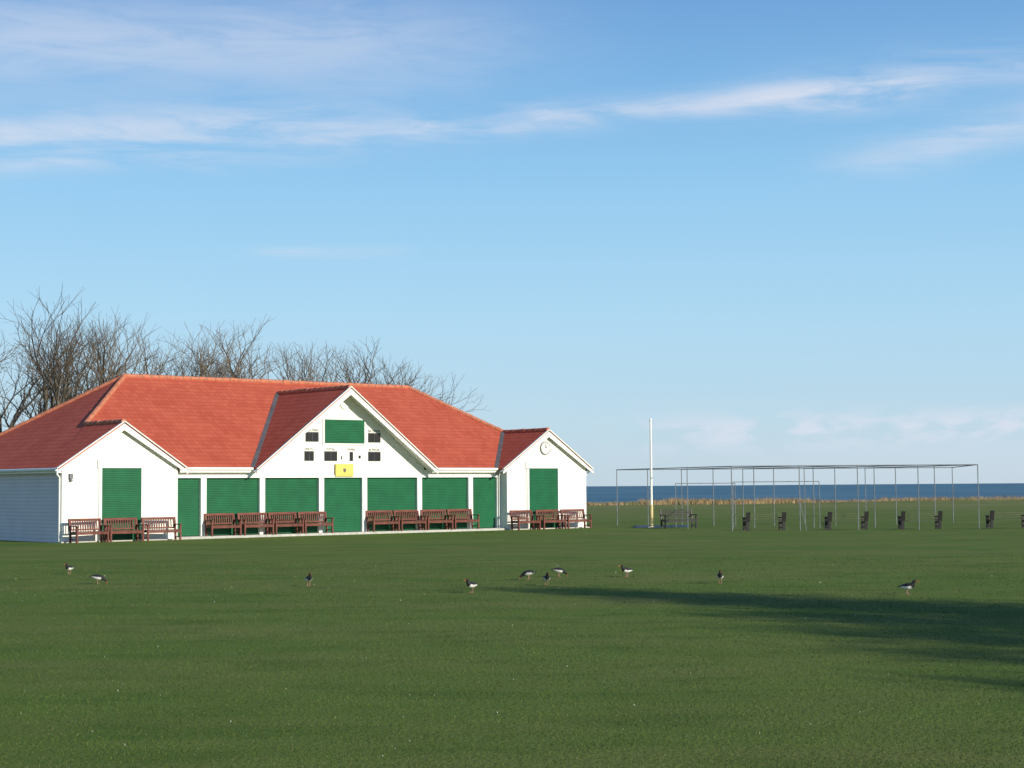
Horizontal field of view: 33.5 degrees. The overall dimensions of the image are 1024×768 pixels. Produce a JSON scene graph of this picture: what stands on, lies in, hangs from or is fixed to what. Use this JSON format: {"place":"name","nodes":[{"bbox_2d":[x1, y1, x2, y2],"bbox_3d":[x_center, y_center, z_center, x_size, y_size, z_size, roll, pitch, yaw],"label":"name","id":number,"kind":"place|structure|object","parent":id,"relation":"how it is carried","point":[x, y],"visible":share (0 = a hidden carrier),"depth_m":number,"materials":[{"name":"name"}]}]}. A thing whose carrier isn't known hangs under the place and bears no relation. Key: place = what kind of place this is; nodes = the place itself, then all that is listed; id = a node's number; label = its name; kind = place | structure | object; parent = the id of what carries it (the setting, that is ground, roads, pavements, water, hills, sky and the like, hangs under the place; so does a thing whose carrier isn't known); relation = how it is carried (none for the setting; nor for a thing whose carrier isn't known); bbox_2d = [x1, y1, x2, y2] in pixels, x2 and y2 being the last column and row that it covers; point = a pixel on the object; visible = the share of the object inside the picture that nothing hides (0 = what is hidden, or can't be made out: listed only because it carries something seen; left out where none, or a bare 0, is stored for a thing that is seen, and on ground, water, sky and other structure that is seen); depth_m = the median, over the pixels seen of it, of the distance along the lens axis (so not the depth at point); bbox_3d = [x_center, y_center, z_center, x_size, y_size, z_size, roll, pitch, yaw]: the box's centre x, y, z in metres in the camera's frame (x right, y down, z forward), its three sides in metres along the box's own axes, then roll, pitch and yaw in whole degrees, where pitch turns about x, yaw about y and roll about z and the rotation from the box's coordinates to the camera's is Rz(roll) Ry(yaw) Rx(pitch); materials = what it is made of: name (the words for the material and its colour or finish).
{"place":"outdoors","nodes":[
{"label":"outdoors","id":0,"kind":"place"},
{"bbox_2d":[0,498,1023,767],"bbox_3d":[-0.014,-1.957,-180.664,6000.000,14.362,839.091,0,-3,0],"label":"grass field","id":1,"kind":"structure","parent":0,"point":[966,536],"depth_m":23.18,"materials":[{"name":"green plant"}]},
{"bbox_2d":[0,323,97,432],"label":"bare tree","id":2,"kind":"object","parent":1,"relation":"on","point":[14,420],"visible":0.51,"depth_m":118.09,"materials":[{"name":"brown plant"}]},
{"bbox_2d":[6,318,107,406],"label":"bare tree","id":3,"kind":"object","parent":1,"relation":"on","point":[94,380],"visible":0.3,"depth_m":120.17,"materials":[{"name":"brown plant"}]},
{"bbox_2d":[64,563,73,573],"bbox_3d":[-11.025,4.588,42.383,0.162,0.286,0.437,-2,-4,20],"label":"oystercatcher","id":4,"kind":"object","parent":1,"relation":"on","point":[68,567],"visible":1,"depth_m":42.32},
{"bbox_2d":[0,282,146,418],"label":"bare tree","id":5,"kind":"object","parent":1,"relation":"on","point":[54,389],"visible":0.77,"depth_m":106.03,"materials":[{"name":"brown plant"}]},
{"bbox_2d":[68,518,109,542],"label":"park bench","id":6,"kind":"object","parent":1,"relation":"on","point":[77,529],"visible":1,"depth_m":67.79,"materials":[{"name":"brown wood"}]},
{"bbox_2d":[89,574,106,583],"bbox_3d":[-9.210,4.343,37.914,0.405,0.215,0.162,1,-4,-15],"label":"oystercatcher","id":7,"kind":"object","parent":1,"relation":"on","point":[97,577],"visible":1,"depth_m":37.88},
{"bbox_2d":[0,306,196,427],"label":"bare tree","id":8,"kind":"object","parent":1,"relation":"on","point":[112,364],"visible":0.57,"depth_m":111.88,"materials":[{"name":"brown plant"}]},
{"bbox_2d":[103,518,144,541],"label":"park bench","id":9,"kind":"object","parent":1,"relation":"on","point":[136,531],"visible":1,"depth_m":68.95,"materials":[{"name":"brown wood"}]},
{"bbox_2d":[45,322,216,401],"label":"bare tree","id":10,"kind":"object","parent":1,"relation":"on","point":[155,363],"visible":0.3,"depth_m":122.86,"materials":[{"name":"brown plant"}]},
{"bbox_2d":[141,517,181,540],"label":"park bench","id":11,"kind":"object","parent":1,"relation":"on","point":[148,527],"visible":1,"depth_m":70.00,"materials":[{"name":"brown wood"}]},
{"bbox_2d":[158,322,253,377],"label":"bare tree","id":12,"kind":"object","parent":1,"relation":"on","point":[203,366],"visible":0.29,"depth_m":119.09,"materials":[{"name":"brown plant"}]},
{"bbox_2d":[180,352,248,378],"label":"bare tree","id":13,"kind":"object","parent":1,"relation":"on","point":[214,368],"visible":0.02,"depth_m":127.93,"materials":[{"name":"brown plant"}]},
{"bbox_2d":[149,315,323,380],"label":"bare tree","id":14,"kind":"object","parent":1,"relation":"on","point":[241,367],"visible":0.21,"depth_m":120.17,"materials":[{"name":"brown plant"}]},
{"bbox_2d":[0,373,593,542],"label":"cricket pavilion","id":15,"kind":"structure","parent":1,"relation":"on","point":[188,452],"depth_m":76.82,"materials":[{"name":"ceramic"}]},
{"bbox_2d":[204,513,241,535],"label":"park bench","id":16,"kind":"object","parent":15,"relation":"on","point":[233,526],"visible":1,"depth_m":72.92,"materials":[{"name":"brown wood"}]},
{"bbox_2d":[237,512,274,534],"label":"park bench","id":17,"kind":"object","parent":15,"relation":"on","point":[249,525],"visible":1,"depth_m":73.99,"materials":[{"name":"brown wood"}]},
{"bbox_2d":[267,512,304,533],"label":"park bench","id":18,"kind":"object","parent":15,"relation":"on","point":[290,522],"visible":1,"depth_m":75.07,"materials":[{"name":"brown wood"}]},
{"bbox_2d":[297,511,333,533],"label":"park bench","id":19,"kind":"object","parent":15,"relation":"on","point":[325,524],"visible":1,"depth_m":76.05,"materials":[{"name":"brown wood"}]},
{"bbox_2d":[304,432,380,460],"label":"scoreboard number windows","id":20,"kind":"structure","parent":15,"relation":"in","point":[309,436],"depth_m":77.14,"materials":[{"name":"metal"}]},
{"bbox_2d":[365,510,400,531],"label":"park bench","id":21,"kind":"object","parent":15,"relation":"on","point":[379,521],"visible":1,"depth_m":78.38,"materials":[{"name":"brown wood"}]},
{"bbox_2d":[393,510,426,530],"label":"park bench","id":22,"kind":"object","parent":15,"relation":"on","point":[419,521],"visible":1,"depth_m":79.52,"materials":[{"name":"brown wood"}]},
{"bbox_2d":[420,509,453,529],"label":"park bench","id":23,"kind":"object","parent":15,"relation":"on","point":[445,521],"visible":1,"depth_m":80.47,"materials":[{"name":"brown wood"}]},
{"bbox_2d":[447,509,478,528],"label":"park bench","id":24,"kind":"object","parent":15,"relation":"on","point":[465,519],"visible":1,"depth_m":81.54,"materials":[{"name":"brown wood"}]},
{"bbox_2d":[305,573,311,585],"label":"oystercatcher","id":25,"kind":"object","parent":1,"relation":"on","point":[308,578],"visible":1,"depth_m":36.42,"materials":[{"name":"black"}]},
{"bbox_2d":[253,338,379,383],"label":"bare tree","id":26,"kind":"object","parent":1,"relation":"on","point":[306,368],"visible":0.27,"depth_m":126.38,"materials":[{"name":"brown plant"}]},
{"bbox_2d":[256,336,451,398],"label":"bare tree","id":27,"kind":"object","parent":1,"relation":"on","point":[365,378],"visible":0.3,"depth_m":130.82,"materials":[{"name":"brown plant"}]},
{"bbox_2d":[352,356,429,391],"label":"bare tree","id":28,"kind":"object","parent":1,"relation":"on","point":[389,374],"visible":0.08,"depth_m":130.46,"materials":[{"name":"brown plant"}]},
{"bbox_2d":[364,374,489,411],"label":"bare tree","id":29,"kind":"object","parent":1,"relation":"on","point":[442,399],"visible":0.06,"depth_m":130.44,"materials":[{"name":"brown plant"}]},
{"bbox_2d":[464,578,477,592],"bbox_3d":[-0.816,3.995,33.803,0.162,0.286,0.437,-3,-4,40],"label":"oystercatcher","id":30,"kind":"object","parent":1,"relation":"on","point":[471,584],"visible":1,"depth_m":33.74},
{"bbox_2d":[509,510,540,529],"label":"park bench","id":31,"kind":"object","parent":1,"relation":"on","point":[530,520],"visible":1,"depth_m":82.94,"materials":[{"name":"brown wood"}]},
{"bbox_2d":[519,570,535,579],"bbox_3d":[0.363,4.303,38.412,0.405,0.215,0.162,-1,-4,10],"label":"oystercatcher","id":32,"kind":"object","parent":1,"relation":"on","point":[527,572],"visible":1,"depth_m":38.37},
{"bbox_2d":[543,572,549,584],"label":"oystercatcher","id":33,"kind":"object","parent":1,"relation":"on","point":[546,577],"visible":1,"depth_m":36.01,"materials":[{"name":"black"}]},
{"bbox_2d":[535,509,566,529],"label":"park bench","id":34,"kind":"object","parent":1,"relation":"on","point":[544,521],"visible":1,"depth_m":84.08,"materials":[{"name":"brown wood"}]},
{"bbox_2d":[551,568,567,576],"bbox_3d":[1.101,4.363,39.510,0.405,0.215,0.162,0,-4,-10],"label":"oystercatcher","id":35,"kind":"object","parent":1,"relation":"on","point":[560,570],"visible":1,"depth_m":39.47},
{"bbox_2d":[560,509,591,528],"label":"park bench","id":36,"kind":"object","parent":1,"relation":"on","point":[572,519],"visible":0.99,"depth_m":85.09,"materials":[{"name":"brown wood"}]},
{"bbox_2d":[618,565,633,576],"bbox_3d":[2.621,4.296,39.199,0.437,0.286,0.162,2,-4,-30],"label":"oystercatcher","id":37,"kind":"object","parent":1,"relation":"on","point":[626,570],"visible":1,"depth_m":39.15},
{"bbox_2d":[648,418,655,527],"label":"flagpole","id":38,"kind":"object","parent":1,"relation":"on","point":[651,505],"visible":0.94,"depth_m":84.81,"materials":[{"name":"white metal"}]},
{"bbox_2d":[633,525,689,527],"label":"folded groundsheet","id":39,"kind":"object","parent":1,"relation":"on","point":[637,526],"visible":0.8,"depth_m":85.92,"materials":[{"name":"blue plastic"}]},
{"bbox_2d":[659,509,697,528],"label":"park bench","id":40,"kind":"object","parent":1,"relation":"on","point":[664,514],"visible":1,"depth_m":83.78,"materials":[{"name":"wood"}]},
{"bbox_2d":[716,570,723,582],"bbox_3d":[4.438,4.110,36.342,0.162,0.286,0.437,-1,-3,5],"label":"oystercatcher","id":41,"kind":"object","parent":1,"relation":"on","point":[719,575],"visible":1,"depth_m":36.26,"materials":[{"name":"black"}]},
{"bbox_2d":[742,512,785,530],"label":"park bench","id":42,"kind":"object","parent":1,"relation":"on","point":[746,520],"visible":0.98,"depth_m":78.67,"materials":[{"name":"brown wood"}]},
{"bbox_2d":[616,464,979,530],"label":"cricket net frame","id":43,"kind":"object","parent":1,"relation":"on","point":[834,467],"visible":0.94,"depth_m":82.88,"materials":[{"name":"metal"}]},
{"bbox_2d":[586,495,1023,504],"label":"dry cliff grass","id":44,"kind":"structure","parent":1,"relation":"on","point":[769,500],"depth_m":195.90,"materials":[{"name":"plant"}]},
{"bbox_2d":[825,511,868,529],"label":"park bench","id":45,"kind":"object","parent":1,"relation":"on","point":[829,518],"visible":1,"depth_m":78.62,"materials":[{"name":"brown wood"}]},
{"bbox_2d":[899,580,918,594],"bbox_3d":[7.499,3.839,32.212,0.437,0.286,0.162,-2,-4,30],"label":"oystercatcher","id":46,"kind":"object","parent":1,"relation":"on","point":[908,586],"visible":1,"depth_m":32.17,"materials":[{"name":"black"}]},
{"bbox_2d":[897,511,942,529],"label":"park bench","id":47,"kind":"object","parent":1,"relation":"on","point":[937,520],"visible":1,"depth_m":78.58,"materials":[{"name":"brown wood"}]},
{"bbox_2d":[985,510,1023,528],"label":"park bench","id":48,"kind":"object","parent":1,"relation":"on","point":[992,512],"visible":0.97,"depth_m":79.05,"materials":[{"name":"brown wood"}]},
{"bbox_2d":[0,0,1023,485],"label":"sky","id":49,"kind":"structure","parent":0,"point":[759,232],"materials":[{"name":"blue"}]},
{"bbox_2d":[586,483,1023,502],"bbox_3d":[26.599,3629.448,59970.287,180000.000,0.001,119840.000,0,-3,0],"label":"sea","id":50,"kind":"structure","parent":0,"point":[605,494],"depth_m":3275.50,"materials":[{"name":"liquid"}]}
]}

